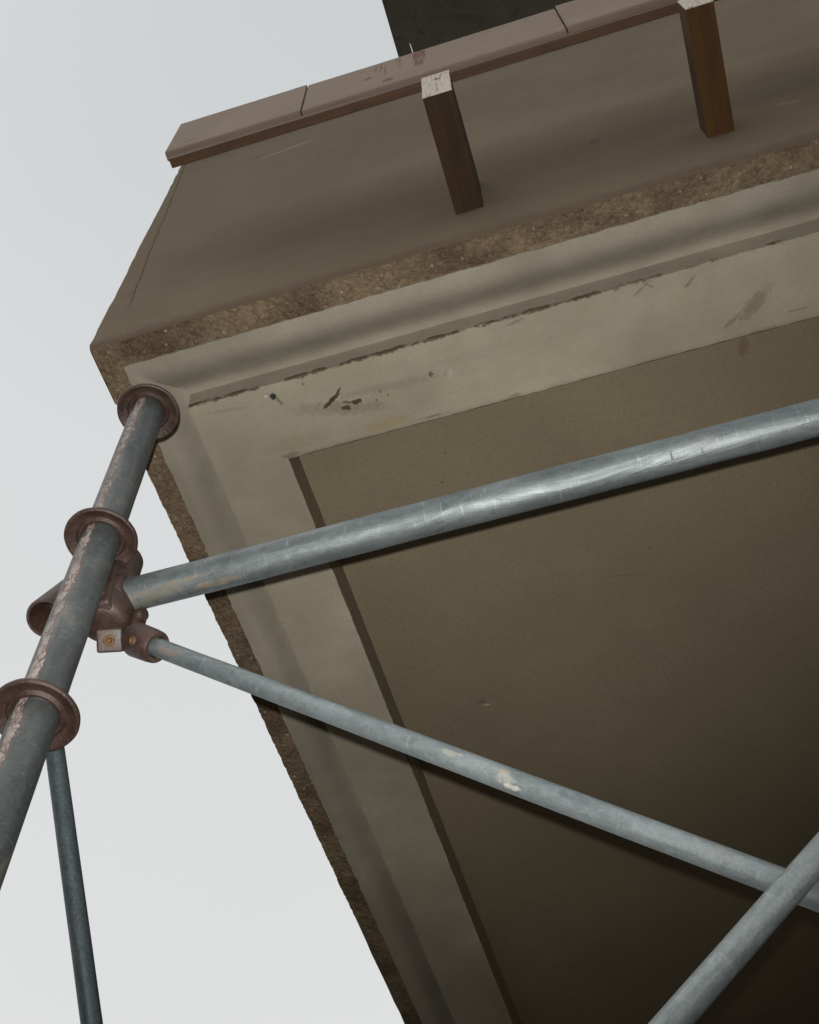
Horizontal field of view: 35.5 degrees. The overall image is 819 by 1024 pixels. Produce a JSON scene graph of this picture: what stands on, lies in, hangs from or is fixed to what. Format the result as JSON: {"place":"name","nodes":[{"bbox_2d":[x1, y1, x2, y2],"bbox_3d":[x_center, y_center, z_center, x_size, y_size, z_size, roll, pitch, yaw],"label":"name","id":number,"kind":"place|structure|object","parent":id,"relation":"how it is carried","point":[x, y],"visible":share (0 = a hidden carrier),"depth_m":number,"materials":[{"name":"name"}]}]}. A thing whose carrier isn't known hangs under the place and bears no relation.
{"place":"outdoors","nodes":[
{"label":"outdoors","id":0,"kind":"place"},
{"bbox_2d":[0,0,403,1023],"label":"sky","id":1,"kind":"structure","parent":0,"point":[213,895],"materials":[{"name":"white"}]},
{"label":"ground","id":2,"kind":"structure","parent":0,"visible":0},
{"bbox_2d":[0,383,178,889],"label":"scaffold post","id":3,"kind":"object","parent":2,"relation":"on","point":[40,717],"visible":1,"depth_m":1.43,"materials":[{"name":"metal"}]},
{"bbox_2d":[26,579,63,635],"bbox_3d":[-0.438,0.116,1.622,0.053,0.142,0.091,-15,-60,8],"label":"open sleeve","id":4,"kind":"object","parent":3,"relation":"attached to","point":[39,609],"visible":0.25,"depth_m":1.57,"materials":[{"name":"paint"}]},
{"bbox_2d":[46,747,102,1023],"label":"scaffold brace","id":5,"kind":"object","parent":3,"relation":"attached to","point":[86,983],"visible":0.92,"depth_m":1.32,"materials":[{"name":"metal"}]},
{"bbox_2d":[88,550,148,640],"bbox_3d":[-0.366,0.097,1.604,0.076,0.147,0.068,-15,-60,8],"label":"tee clamp","id":6,"kind":"object","parent":3,"relation":"attached to","point":[116,609],"visible":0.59,"depth_m":1.55,"materials":[{"name":"metal"}]},
{"bbox_2d":[96,616,168,662],"bbox_3d":[-0.321,0.142,1.522,0.094,0.136,0.074,-15,-60,8],"label":"swivel clamp","id":7,"kind":"object","parent":6,"relation":"attached to","point":[135,637],"visible":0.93,"depth_m":1.48,"materials":[{"name":"metal"}]},
{"bbox_2d":[148,637,818,912],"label":"scaffold brace","id":8,"kind":"object","parent":7,"relation":"attached to","point":[729,862],"visible":0.96,"depth_m":1.11,"materials":[{"name":"metal"}]},
{"bbox_2d":[123,398,818,608],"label":"scaffold ledger","id":9,"kind":"object","parent":6,"relation":"attached to","point":[764,431],"visible":0.97,"depth_m":1.50,"materials":[{"name":"metal"}]},
{"bbox_2d":[648,832,818,1023],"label":"scaffold brace","id":10,"kind":"object","parent":3,"relation":"attached to","point":[720,967],"visible":1,"depth_m":0.87,"materials":[{"name":"metal"}]},
{"bbox_3d":[4.191,2.440,4.319,7.615,8.000,0.300,-15,-60,8],"label":"building wall","id":11,"kind":"object","parent":2,"relation":"on","visible":0},
{"bbox_2d":[90,0,818,1023],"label":"balcony","id":12,"kind":"structure","parent":11,"relation":"attached to","point":[338,320],"depth_m":3.40,"materials":[{"name":"paint"}]},
{"bbox_2d":[421,70,483,214],"bbox_3d":[0.107,-0.852,3.020,0.069,0.190,0.323,-15,-60,8],"label":"timber joist","id":13,"kind":"object","parent":12,"relation":"attached to","point":[439,98],"visible":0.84,"depth_m":2.93,"materials":[{"name":"brown wood"}]},
{"bbox_2d":[169,0,717,167],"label":"batten","id":14,"kind":"object","parent":13,"relation":"on","point":[463,72],"visible":1,"depth_m":3.04,"materials":[{"name":"brown wood"}]},
{"bbox_2d":[165,85,307,160],"bbox_3d":[-0.433,-0.993,3.260,0.352,0.280,0.022,-15,-60,8],"label":"board","id":15,"kind":"object","parent":14,"relation":"on","point":[239,120],"visible":0.87,"depth_m":3.22,"materials":[{"name":"brown wood"}]},
{"bbox_2d":[302,9,566,114],"bbox_3d":[0.056,-1.117,3.189,0.659,0.282,0.022,-15,-60,8],"label":"board","id":16,"kind":"object","parent":14,"relation":"on","point":[454,54],"visible":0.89,"depth_m":3.15,"materials":[{"name":"brown wood"}]},
{"bbox_2d":[555,0,674,33],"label":"board","id":17,"kind":"object","parent":14,"relation":"on","point":[575,15],"visible":0.84,"depth_m":3.04,"materials":[{"name":"brown wood"}]},
{"bbox_2d":[677,0,734,137],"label":"timber joist","id":18,"kind":"object","parent":12,"relation":"attached to","point":[698,19],"visible":0.8,"depth_m":2.86,"materials":[{"name":"brown wood"}]},
{"bbox_2d":[382,0,572,56],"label":"balcony","id":19,"kind":"structure","parent":11,"relation":"attached to","point":[417,25],"depth_m":5.69,"materials":[{"name":"concrete"}]}
]}

